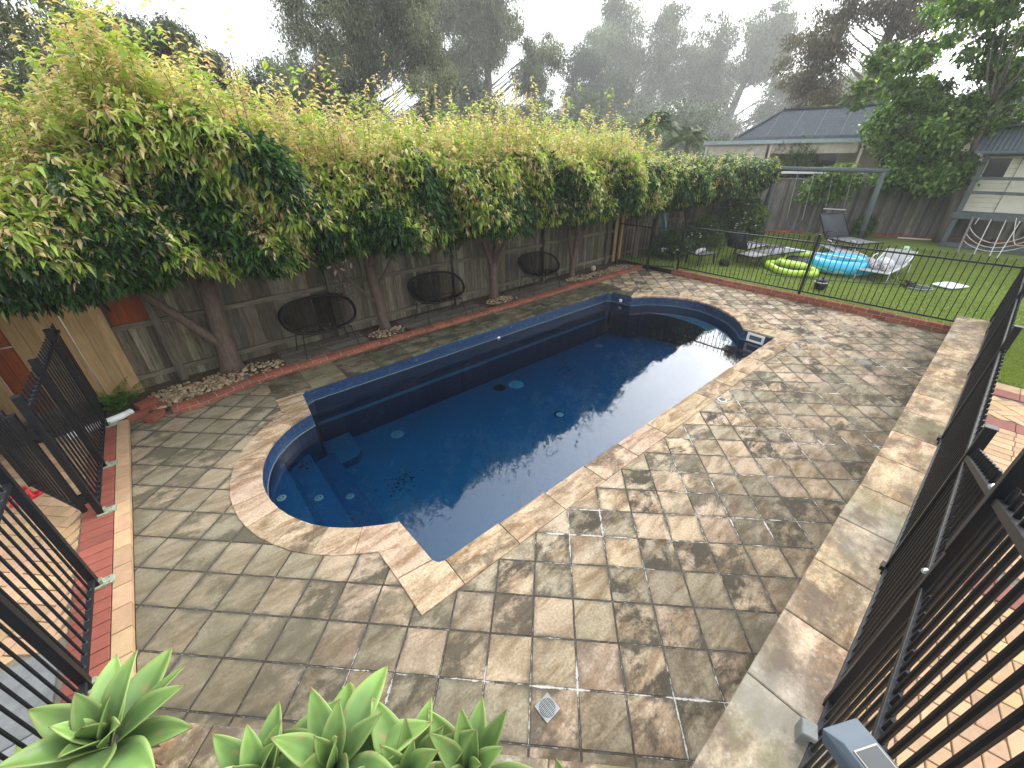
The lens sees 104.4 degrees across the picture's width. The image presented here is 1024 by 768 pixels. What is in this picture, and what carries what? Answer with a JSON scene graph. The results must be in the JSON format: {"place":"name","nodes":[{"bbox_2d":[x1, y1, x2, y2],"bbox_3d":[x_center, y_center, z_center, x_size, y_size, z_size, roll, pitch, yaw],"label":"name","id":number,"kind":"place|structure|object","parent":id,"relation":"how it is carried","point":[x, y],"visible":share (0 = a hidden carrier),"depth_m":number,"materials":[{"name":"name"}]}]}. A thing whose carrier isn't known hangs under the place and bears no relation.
{"place":"outdoors","nodes":[
{"label":"outdoors","id":0,"kind":"place"},
{"bbox_2d":[0,654,57,762],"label":"slate paving","id":1,"kind":"structure","parent":0,"point":[13,727],"depth_m":2.50,"materials":[{"name":"grey stone"}]},
{"bbox_2d":[0,419,135,703],"bbox_3d":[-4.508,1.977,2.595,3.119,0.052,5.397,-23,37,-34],"label":"terrace paving","id":2,"kind":"structure","parent":0,"point":[95,542],"depth_m":3.38,"materials":[{"name":"ceramic"}]},
{"bbox_2d":[7,486,42,507],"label":"red shoes","id":3,"kind":"object","parent":2,"relation":"on","point":[32,494],"visible":0.41,"depth_m":3.98,"materials":[{"name":"rubber"}]},
{"bbox_2d":[0,462,114,760],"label":"pool fence","id":4,"kind":"object","parent":2,"relation":"on","point":[21,622],"visible":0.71,"depth_m":2.47,"materials":[{"name":"black metal"}]},
{"bbox_2d":[9,323,118,517],"bbox_3d":[-4.659,0.229,4.266,0.140,1.320,2.375,-23,37,-34],"label":"pool fence","id":5,"kind":"object","parent":2,"relation":"on","point":[23,404],"visible":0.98,"depth_m":3.98,"materials":[{"name":"black metal"}]},
{"bbox_2d":[0,410,87,512],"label":"pool gate","id":6,"kind":"structure","parent":5,"relation":"attached to","point":[15,456],"depth_m":3.62,"materials":[{"name":"black metal"}]},
{"bbox_2d":[0,260,644,443],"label":"garden bed","id":7,"kind":"object","parent":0,"point":[365,332],"visible":0.21,"depth_m":6.62,"materials":[{"name":"soil"}]},
{"bbox_2d":[0,307,104,421],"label":"side gate","id":8,"kind":"structure","parent":7,"relation":"on","point":[19,337],"depth_m":4.99,"materials":[{"name":"brown wood"}]},
{"bbox_2d":[67,409,134,439],"bbox_3d":[-5.200,0.504,5.038,0.113,0.090,0.652,15,33,25],"label":"drain pipe","id":9,"kind":"object","parent":7,"relation":"on","point":[119,416],"visible":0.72,"depth_m":5.13,"materials":[{"name":"white plastic"}]},
{"bbox_2d":[58,303,144,395],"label":"new pine boards","id":10,"kind":"object","parent":7,"relation":"on","point":[87,335],"visible":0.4,"depth_m":5.32,"materials":[{"name":"beige wood"}]},
{"bbox_2d":[86,376,154,414],"bbox_3d":[-5.183,0.193,5.255,0.653,0.400,0.686,-11,32,-18],"label":"fern","id":11,"kind":"object","parent":7,"relation":"on","point":[118,401],"visible":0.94,"depth_m":5.26,"materials":[{"name":"green plant"}]},
{"bbox_2d":[0,0,317,374],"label":"hedge tree","id":12,"kind":"object","parent":7,"relation":"on","point":[123,172],"visible":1,"depth_m":4.01,"materials":[{"name":"green plant"}]},
{"bbox_2d":[277,331,370,364],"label":"timber boardwalk","id":13,"kind":"structure","parent":7,"relation":"on","point":[288,357],"depth_m":7.03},
{"bbox_2d":[277,293,359,359],"bbox_3d":[-3.254,-1.018,6.809,1.236,0.875,0.625,-24,37,-35],"label":"wire seat","id":14,"kind":"object","parent":13,"relation":"on","point":[292,322],"visible":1,"depth_m":6.82,"materials":[{"name":"black metal"}]},
{"bbox_2d":[210,51,492,331],"bbox_3d":[-2.445,-2.803,6.620,3.340,4.272,3.349,-23,37,-34],"label":"hedge tree","id":15,"kind":"object","parent":7,"relation":"on","point":[390,194],"visible":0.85,"depth_m":5.45,"materials":[{"name":"green plant"}]},
{"bbox_2d":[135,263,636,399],"bbox_3d":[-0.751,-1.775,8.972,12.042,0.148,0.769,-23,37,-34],"label":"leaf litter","id":16,"kind":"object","parent":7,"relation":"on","point":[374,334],"visible":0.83,"depth_m":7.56,"materials":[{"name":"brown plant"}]},
{"bbox_2d":[143,259,657,409],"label":"pebbles","id":17,"kind":"object","parent":7,"relation":"on","point":[174,397],"visible":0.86,"depth_m":6.09,"materials":[{"name":"beige gravel"}]},
{"bbox_2d":[396,302,486,330],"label":"timber boardwalk","id":18,"kind":"structure","parent":7,"relation":"on","point":[449,311],"depth_m":8.39,"materials":[{"name":"wood"}]},
{"bbox_2d":[407,271,466,324],"bbox_3d":[-1.500,-1.788,8.118,1.236,0.875,0.625,-23,37,-34],"label":"wire seat","id":19,"kind":"object","parent":18,"relation":"on","point":[415,294],"visible":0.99,"depth_m":8.15,"materials":[{"name":"black metal"}]},
{"bbox_2d":[388,74,605,299],"bbox_3d":[-0.264,-3.664,8.138,3.360,4.195,3.341,-23,37,-34],"label":"hedge tree","id":20,"kind":"object","parent":7,"relation":"on","point":[530,185],"visible":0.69,"depth_m":7.13,"materials":[{"name":"green plant"}]},
{"bbox_2d":[502,280,571,299],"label":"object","id":21,"kind":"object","parent":7,"relation":"on","point":[525,293],"visible":0.81,"depth_m":9.97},
{"bbox_2d":[517,251,559,294],"bbox_3d":[0.674,-2.746,9.747,1.236,0.875,0.625,-23,36,-33],"label":"wire seat","id":22,"kind":"object","parent":21,"relation":"on","point":[537,272],"visible":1,"depth_m":9.80,"materials":[{"name":"black metal"}]},
{"bbox_2d":[522,82,668,277],"bbox_3d":[1.831,-4.591,9.758,3.310,4.143,3.220,-23,37,-34],"label":"hedge tree","id":23,"kind":"object","parent":7,"relation":"on","point":[633,185],"visible":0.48,"depth_m":8.74,"materials":[{"name":"green plant"}]},
{"bbox_2d":[611,216,624,261],"bbox_3d":[3.278,-4.676,12.163,0.415,1.770,0.015,-23,37,-34],"label":"pale fence patch","id":24,"kind":"object","parent":7,"relation":"on","point":[615,239],"visible":0.45,"depth_m":12.25,"materials":[{"name":"brown wood"}]},
{"bbox_2d":[614,216,655,270],"bbox_3d":[3.562,-4.129,11.601,0.056,1.416,1.178,-23,37,-34],"label":"pool fence","id":25,"kind":"object","parent":7,"relation":"on","point":[650,240],"visible":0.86,"depth_m":11.56,"materials":[{"name":"black metal"}]},
{"bbox_2d":[622,148,717,257],"bbox_3d":[4.024,-5.176,11.776,3.727,3.123,3.097,-23,37,-34],"label":"hedge tree","id":26,"kind":"object","parent":7,"relation":"on","point":[686,183],"visible":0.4,"depth_m":10.75,"materials":[{"name":"green plant"}]},
{"bbox_2d":[0,265,984,672],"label":"ground","id":27,"kind":"structure","parent":0,"point":[130,429],"depth_m":5.07,"materials":[{"name":"soil"}]},
{"bbox_2d":[0,0,88,143],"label":"gum tree","id":28,"kind":"object","parent":27,"relation":"on","point":[11,53],"visible":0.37,"depth_m":9.31,"materials":[{"name":"green plant"}]},
{"bbox_2d":[24,0,265,121],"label":"gum tree","id":29,"kind":"object","parent":27,"relation":"on","point":[171,26],"visible":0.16,"depth_m":12.53,"materials":[{"name":"green plant"}]},
{"bbox_2d":[229,49,321,161],"bbox_3d":[-10.959,-10.904,18.242,4.998,6.915,4.388,-23,37,-34],"label":"gum tree","id":30,"kind":"object","parent":27,"relation":"on","point":[256,80],"visible":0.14,"depth_m":16.95,"materials":[{"name":"green plant"}]},
{"bbox_2d":[247,0,468,136],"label":"gum tree","id":31,"kind":"object","parent":27,"relation":"on","point":[389,25],"visible":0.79,"depth_m":22.92,"materials":[{"name":"green plant"}]},
{"bbox_2d":[0,83,743,159],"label":"wood","id":32,"kind":"object","parent":27,"relation":"on","point":[689,119],"visible":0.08,"depth_m":48.80,"materials":[{"name":"green plant"}]},
{"bbox_2d":[99,199,731,387],"bbox_3d":[2.091,-4.205,11.321,20.606,2.013,0.136,-25,38,-35],"label":"timber fence","id":33,"kind":"object","parent":27,"relation":"on","point":[158,346],"visible":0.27,"depth_m":7.22,"materials":[{"name":"grey wood"}]},
{"bbox_2d":[100,293,149,325],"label":"stained boards","id":34,"kind":"object","parent":33,"relation":"attached to","point":[121,309],"visible":0.36,"depth_m":5.45,"materials":[{"name":"brown wood"}]},
{"bbox_2d":[327,260,353,302],"bbox_3d":[-3.019,-1.813,7.040,0.463,0.738,0.058,-23,37,-34],"label":"wall ornament","id":35,"kind":"object","parent":33,"relation":"hanging from","point":[335,271],"depth_m":7.01,"materials":[{"name":"black metal"}]},
{"bbox_2d":[420,0,572,130],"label":"gum tree","id":36,"kind":"object","parent":27,"relation":"on","point":[479,46],"visible":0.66,"depth_m":44.08,"materials":[{"name":"green plant"}]},
{"bbox_2d":[555,38,644,136],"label":"gum tree","id":37,"kind":"object","parent":27,"relation":"on","point":[585,64],"visible":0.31,"depth_m":69.60,"materials":[{"name":"green plant"}]},
{"bbox_2d":[567,0,748,139],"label":"gum tree","id":38,"kind":"object","parent":27,"relation":"on","point":[616,35],"visible":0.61,"depth_m":90.97,"materials":[{"name":"green plant"}]},
{"bbox_2d":[631,111,685,153],"bbox_3d":[7.782,-12.548,22.697,3.134,5.014,3.573,-3,30,-4],"label":"palm tree","id":39,"kind":"object","parent":27,"relation":"on","point":[660,126],"visible":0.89,"depth_m":21.34,"materials":[{"name":"green plant"}]},
{"bbox_2d":[388,88,970,152],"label":"wood","id":40,"kind":"object","parent":27,"relation":"on","point":[555,114],"depth_m":170.72,"materials":[{"name":"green plant"}]},
{"bbox_2d":[658,126,709,156],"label":"palm tree","id":41,"kind":"object","parent":27,"relation":"on","point":[695,136],"visible":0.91,"depth_m":22.03,"materials":[{"name":"green plant"}]},
{"bbox_2d":[658,0,830,153],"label":"gum tree","id":42,"kind":"object","parent":27,"relation":"on","point":[762,46],"visible":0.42,"depth_m":94.95,"materials":[{"name":"green plant"}]},
{"bbox_2d":[778,58,885,107],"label":"gum tree","id":43,"kind":"object","parent":27,"relation":"on","point":[852,76],"visible":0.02,"depth_m":90.32,"materials":[{"name":"green plant"}]},
{"bbox_2d":[704,100,960,178],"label":"house","id":44,"kind":"structure","parent":27,"relation":"on","point":[831,130],"depth_m":17.86,"materials":[{"name":"grey metal"}]},
{"bbox_2d":[788,153,839,166],"bbox_3d":[13.669,-10.333,18.091,2.000,1.150,0.080,16,34,26],"label":"window","id":45,"kind":"structure","parent":44,"relation":"in","point":[828,159],"depth_m":17.87,"materials":[{"name":"grey glass"}]},
{"bbox_2d":[781,171,875,173],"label":"carport roof","id":46,"kind":"structure","parent":44,"relation":"attached to","point":[791,172],"depth_m":16.10,"materials":[{"name":"white plastic"}]},
{"bbox_2d":[691,315,989,767],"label":"retaining wall","id":47,"kind":"structure","parent":27,"relation":"on","point":[788,681],"depth_m":2.73,"materials":[{"name":"stone"}]},
{"bbox_2d":[794,717,817,747],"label":"stone block","id":48,"kind":"structure","parent":47,"relation":"on","point":[806,732],"depth_m":2.02,"materials":[{"name":"white stone"}]},
{"bbox_2d":[798,271,1023,767],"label":"pool fence","id":49,"kind":"object","parent":47,"relation":"on","point":[964,518],"visible":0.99,"depth_m":1.48,"materials":[{"name":"black metal"}]},
{"bbox_2d":[823,718,898,767],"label":"solar light","id":50,"kind":"object","parent":49,"relation":"attached to","point":[852,743],"visible":1,"depth_m":0.84,"materials":[{"name":"grey plastic"}]},
{"bbox_2d":[832,77,904,105],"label":"tree","id":51,"kind":"object","parent":27,"relation":"on","point":[852,98],"visible":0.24,"depth_m":19.11,"materials":[{"name":"green plant"}]},
{"bbox_2d":[762,0,997,108],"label":"gum tree","id":52,"kind":"object","parent":27,"relation":"on","point":[823,48],"visible":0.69,"depth_m":24.07,"materials":[{"name":"green plant"}]},
{"bbox_2d":[951,79,1023,166],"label":"house","id":53,"kind":"structure","parent":27,"relation":"on","point":[967,146],"depth_m":15.56,"materials":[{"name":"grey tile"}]},
{"bbox_2d":[0,0,1023,128],"label":"sky","id":54,"kind":"structure","parent":0,"point":[245,19],"materials":[{"name":"white"}]},
{"bbox_2d":[131,268,947,767],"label":"pool deck","id":55,"kind":"structure","parent":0,"point":[647,658],"depth_m":3.24,"materials":[{"name":"stone"}]},
{"bbox_2d":[126,409,149,422],"bbox_3d":[-4.998,0.414,5.303,0.110,0.076,0.230,19,35,30],"label":"loose brick","id":56,"kind":"object","parent":55,"relation":"on","point":[137,415],"visible":0.82,"depth_m":5.27,"materials":[{"name":"red brick"}]},
{"bbox_2d":[144,409,166,422],"bbox_3d":[-4.744,0.423,5.285,0.110,0.076,0.230,-1,30,-1],"label":"loose brick","id":57,"kind":"object","parent":55,"relation":"on","point":[156,415],"visible":1,"depth_m":5.25,"materials":[{"name":"red brick"}]},
{"bbox_2d":[145,401,166,412],"bbox_3d":[-4.884,0.326,5.455,0.230,0.076,0.110,-19,35,-29],"label":"loose brick","id":58,"kind":"object","parent":55,"relation":"on","point":[152,407],"visible":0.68,"depth_m":5.43,"materials":[{"name":"red brick"}]},
{"bbox_2d":[133,396,158,410],"bbox_3d":[-4.980,0.264,5.410,0.110,0.076,0.230,18,34,14],"label":"loose brick","id":59,"kind":"object","parent":58,"relation":"on","point":[145,403],"visible":1,"depth_m":5.38,"materials":[{"name":"red brick"}]},
{"bbox_2d":[147,718,628,767],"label":"planter wall","id":60,"kind":"structure","parent":55,"relation":"on","point":[193,747],"depth_m":2.03,"materials":[{"name":"stone"}]},
{"bbox_2d":[171,265,642,413],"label":"brick kerb","id":61,"kind":"structure","parent":55,"relation":"on","point":[207,398],"depth_m":7.02,"materials":[{"name":"red brick"}]},
{"bbox_2d":[229,282,800,615],"bbox_3d":[0.783,-0.474,6.849,9.776,0.043,4.891,-23,37,-34],"label":"pool coping","id":62,"kind":"object","parent":55,"relation":"on","point":[428,586],"visible":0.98,"depth_m":4.35,"materials":[{"name":"stone"}]},
{"bbox_2d":[263,294,771,561],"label":"swimming pool","id":63,"kind":"structure","parent":55,"relation":"in","point":[464,411],"depth_m":6.90,"materials":[{"name":"blue liquid"}]},
{"bbox_2d":[298,356,669,520],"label":"sunken leaves","id":64,"kind":"object","parent":63,"relation":"on","point":[301,466],"visible":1,"depth_m":5.78,"materials":[{"name":"brown plant"}]},
{"bbox_2d":[534,693,559,723],"bbox_3d":[0.221,2.027,2.485,0.116,0.018,0.116,-23,37,-34],"label":"floor drain","id":65,"kind":"object","parent":55,"relation":"on","point":[546,706],"visible":1,"depth_m":2.48,"materials":[{"name":"metal"}]},
{"bbox_2d":[671,269,951,333],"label":"brick kerb","id":66,"kind":"structure","parent":55,"relation":"on","point":[897,318],"depth_m":8.84,"materials":[{"name":"red brick"}]},
{"bbox_2d":[676,220,1023,325],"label":"pool fence","id":67,"kind":"object","parent":66,"relation":"on","point":[817,242],"visible":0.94,"depth_m":8.49,"materials":[{"name":"black metal"}]},
{"bbox_2d":[619,232,1023,325],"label":"lawn","id":68,"kind":"structure","parent":0,"point":[914,244],"depth_m":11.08,"materials":[{"name":"green plant"}]},
{"bbox_2d":[632,210,641,258],"bbox_3d":[3.875,-4.763,12.233,0.140,1.800,0.070,-23,37,-34],"label":"timber post","id":69,"kind":"object","parent":68,"relation":"on","point":[635,243],"visible":0.36,"depth_m":12.35,"materials":[{"name":"grey wood"}]},
{"bbox_2d":[651,223,681,267],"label":"side pool gate","id":70,"kind":"structure","parent":68,"relation":"on","point":[667,228],"depth_m":11.10,"materials":[{"name":"black metal"}]},
{"bbox_2d":[649,226,694,261],"bbox_3d":[5.026,-4.413,12.572,1.628,1.045,1.366,-23,37,-34],"label":"flowering shrub","id":71,"kind":"object","parent":68,"relation":"on","point":[670,247],"visible":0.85,"depth_m":12.41,"materials":[{"name":"green plant"}]},
{"bbox_2d":[686,251,716,266],"bbox_3d":[5.634,-3.757,11.860,0.630,0.329,0.530,-11,31,-17],"label":"footstool","id":72,"kind":"object","parent":68,"relation":"on","point":[704,253],"visible":0.75,"depth_m":11.67,"materials":[{"name":"black metal"}]},
{"bbox_2d":[677,213,728,251],"bbox_3d":[6.401,-5.119,13.544,2.706,1.287,1.472,-23,37,-34],"label":"flowering shrub","id":73,"kind":"object","parent":68,"relation":"on","point":[705,220],"visible":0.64,"depth_m":13.28,"materials":[{"name":"green plant"}]},
{"bbox_2d":[649,147,762,228],"bbox_3d":[6.226,-6.227,13.517,3.413,3.158,3.093,-23,37,-34],"label":"hedge tree","id":74,"kind":"object","parent":68,"relation":"on","point":[729,183],"visible":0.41,"depth_m":12.76,"materials":[{"name":"green plant"}]},
{"bbox_2d":[697,148,781,233],"bbox_3d":[8.325,-7.205,15.218,3.322,3.191,2.809,-23,37,-34],"label":"hedge tree","id":75,"kind":"object","parent":68,"relation":"on","point":[770,175],"visible":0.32,"depth_m":14.23,"materials":[{"name":"green plant"}]},
{"bbox_2d":[712,193,771,237],"bbox_3d":[8.718,-6.418,15.236,2.372,1.910,2.132,-23,37,-34],"label":"camellia","id":76,"kind":"object","parent":68,"relation":"on","point":[748,212],"visible":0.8,"depth_m":14.81,"materials":[{"name":"green plant"}]},
{"bbox_2d":[716,229,768,259],"bbox_3d":[7.350,-4.432,12.471,1.715,0.864,0.709,-17,34,-26],"label":"sun lounger","id":77,"kind":"object","parent":68,"relation":"on","point":[728,235],"visible":0.72,"depth_m":12.21,"materials":[{"name":"black metal"}]},
{"bbox_2d":[734,242,806,266],"bbox_3d":[7.770,-3.938,11.928,2.280,0.542,0.731,-13,32,-20],"label":"sun lounger","id":78,"kind":"object","parent":68,"relation":"on","point":[776,250],"visible":0.74,"depth_m":11.84,"materials":[{"name":"black metal"}]},
{"bbox_2d":[765,229,803,233],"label":"brick kerb","id":79,"kind":"structure","parent":68,"relation":"on","point":[785,231],"depth_m":16.34,"materials":[{"name":"red brick"}]},
{"bbox_2d":[764,259,818,276],"bbox_3d":[7.785,-3.241,11.082,1.112,0.182,1.465,3,30,6],"label":"float","id":80,"kind":"object","parent":68,"relation":"on","point":[795,271],"visible":0.66,"depth_m":10.76,"materials":[{"name":"plastic"}]},
{"bbox_2d":[777,252,811,268],"bbox_3d":[8.433,-3.619,11.612,1.112,0.182,1.465,25,43,37],"label":"float","id":81,"kind":"object","parent":80,"relation":"on","point":[799,259],"visible":0.49,"depth_m":11.75,"materials":[{"name":"plastic"}]},
{"bbox_2d":[771,131,823,179],"bbox_3d":[12.241,-9.026,17.581,2.897,3.670,2.953,-23,37,-34],"label":"round bush","id":82,"kind":"object","parent":68,"relation":"on","point":[809,162],"visible":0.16,"depth_m":16.84,"materials":[{"name":"green plant"}]},
{"bbox_2d":[813,277,827,289],"bbox_3d":[7.426,-2.420,9.540,0.290,0.290,0.290,-23,37,-34],"label":"lidded pot","id":83,"kind":"object","parent":68,"relation":"on","point":[819,283],"visible":0.84,"depth_m":9.47,"materials":[{"name":"black metal"}]},
{"bbox_2d":[758,166,889,237],"bbox_3d":[11.131,-6.662,14.815,1.264,2.561,3.741,-23,37,-34],"label":"swing frame","id":84,"kind":"object","parent":68,"relation":"on","point":[870,208],"visible":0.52,"depth_m":13.91,"materials":[{"name":"grey metal"}]},
{"bbox_2d":[817,239,866,255],"bbox_3d":[10.286,-4.205,12.409,0.709,0.483,1.930,8,31,15],"label":"sun lounger","id":85,"kind":"object","parent":68,"relation":"on","point":[838,249],"visible":0.51,"depth_m":12.41,"materials":[{"name":"grey fabric"}]},
{"bbox_2d":[808,252,877,276],"bbox_3d":[9.140,-3.340,10.994,1.717,0.393,1.560,-23,37,-34],"label":"pool float","id":86,"kind":"object","parent":68,"relation":"on","point":[843,266],"visible":0.76,"depth_m":10.59,"materials":[{"name":"blue plastic"}]},
{"bbox_2d":[748,242,855,259],"bbox_3d":[8.178,-3.996,11.587,3.065,0.278,0.327,22,37,33],"label":"cleaning pole","id":87,"kind":"object","parent":86,"relation":"on","point":[807,251],"visible":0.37,"depth_m":11.41,"materials":[{"name":"white plastic"}]},
{"bbox_2d":[803,213,883,255],"bbox_3d":[10.782,-4.825,12.831,1.067,1.128,1.794,-7,30,-10],"label":"sun lounger","id":88,"kind":"object","parent":68,"relation":"on","point":[835,226],"visible":0.92,"depth_m":13.09,"materials":[{"name":"black metal"}]},
{"bbox_2d":[768,274,932,290],"bbox_3d":[8.555,-2.673,10.210,3.436,0.036,0.481,15,33,25],"label":"leaf skimmer","id":89,"kind":"object","parent":68,"relation":"on","point":[918,287],"visible":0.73,"depth_m":9.84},
{"bbox_2d":[850,213,880,236],"bbox_3d":[13.467,-6.046,15.200,0.938,0.966,0.925,-23,37,-34],"label":"garden shrub","id":90,"kind":"object","parent":68,"relation":"on","point":[871,224],"visible":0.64,"depth_m":15.09,"materials":[{"name":"green plant"}]},
{"bbox_2d":[742,178,1023,241],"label":"timber fence","id":91,"kind":"object","parent":68,"relation":"on","point":[898,212],"visible":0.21,"depth_m":15.28,"materials":[{"name":"grey wood"}]},
{"bbox_2d":[854,248,917,282],"bbox_3d":[9.926,-3.150,10.527,2.085,0.535,0.709,-21,35,-31],"label":"sun lounger","id":92,"kind":"object","parent":68,"relation":"on","point":[901,259],"visible":0.59,"depth_m":10.63,"materials":[{"name":"grey fabric"}]},
{"bbox_2d":[793,0,1023,242],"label":"broadleaf tree","id":93,"kind":"object","parent":68,"relation":"on","point":[917,152],"visible":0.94,"depth_m":12.94,"materials":[{"name":"green plant"}]},
{"bbox_2d":[822,232,1023,244],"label":"brick kerb","id":94,"kind":"structure","parent":68,"relation":"on","point":[926,237],"depth_m":14.89,"materials":[{"name":"red brick"}]},
{"bbox_2d":[932,282,968,288],"bbox_3d":[10.654,-2.395,9.664,0.621,0.043,0.456,-8,31,-12],"label":"plastic tray","id":95,"kind":"object","parent":68,"relation":"on","point":[952,284],"visible":0.91,"depth_m":9.68,"materials":[{"name":"white plastic"}]},
{"bbox_2d":[939,124,1023,254],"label":"playhouse","id":96,"kind":"object","parent":68,"relation":"on","point":[997,194],"visible":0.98,"depth_m":12.68,"materials":[{"name":"beige paint"}]},
{"bbox_2d":[956,217,1023,259],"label":"climbing net","id":97,"kind":"object","parent":96,"relation":"hanging from","point":[965,234],"visible":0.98,"depth_m":12.70,"materials":[{"name":"white fabric"}]},
{"bbox_2d":[980,157,1014,176],"bbox_3d":[15.492,-6.896,12.692,0.027,0.640,0.540,-23,37,-34],"label":"window","id":98,"kind":"structure","parent":96,"relation":"in","point":[995,166],"depth_m":12.67,"materials":[{"name":"grey glass"}]},
{"bbox_2d":[994,157,1023,213],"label":"door","id":99,"kind":"structure","parent":96,"relation":"in","point":[1007,203],"depth_m":12.60,"materials":[{"name":"beige paint"}]},
{"bbox_2d":[826,383,1023,767],"bbox_3d":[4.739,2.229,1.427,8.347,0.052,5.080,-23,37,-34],"label":"side terrace paving","id":100,"kind":"structure","parent":0,"point":[998,451],"depth_m":2.31,"materials":[{"name":"ceramic"}]},
{"bbox_2d":[997,326,1023,387],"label":"side grass","id":101,"kind":"structure","parent":0,"point":[1016,378],"depth_m":5.66,"materials":[{"name":"green plant"}]},
{"label":"planter soil","id":102,"kind":"structure","parent":0,"visible":0},
{"bbox_2d":[0,646,192,767],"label":"agave","id":103,"kind":"object","parent":102,"relation":"on","point":[104,724],"visible":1,"depth_m":1.78,"materials":[{"name":"green plant"}]},
{"bbox_2d":[212,699,340,767],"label":"agave","id":104,"kind":"object","parent":102,"relation":"on","point":[251,749],"visible":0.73,"depth_m":1.75,"materials":[{"name":"green plant"}]},
{"bbox_2d":[269,665,432,767],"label":"agave","id":105,"kind":"object","parent":102,"relation":"on","point":[338,735],"visible":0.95,"depth_m":1.76,"materials":[{"name":"green plant"}]},
{"bbox_2d":[354,696,478,767],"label":"agave","id":106,"kind":"object","parent":102,"relation":"on","point":[420,751],"visible":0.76,"depth_m":1.78,"materials":[{"name":"green plant"}]},
{"bbox_2d":[427,696,531,767],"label":"agave","id":107,"kind":"object","parent":102,"relation":"on","point":[482,749],"visible":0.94,"depth_m":1.76,"materials":[{"name":"green plant"}]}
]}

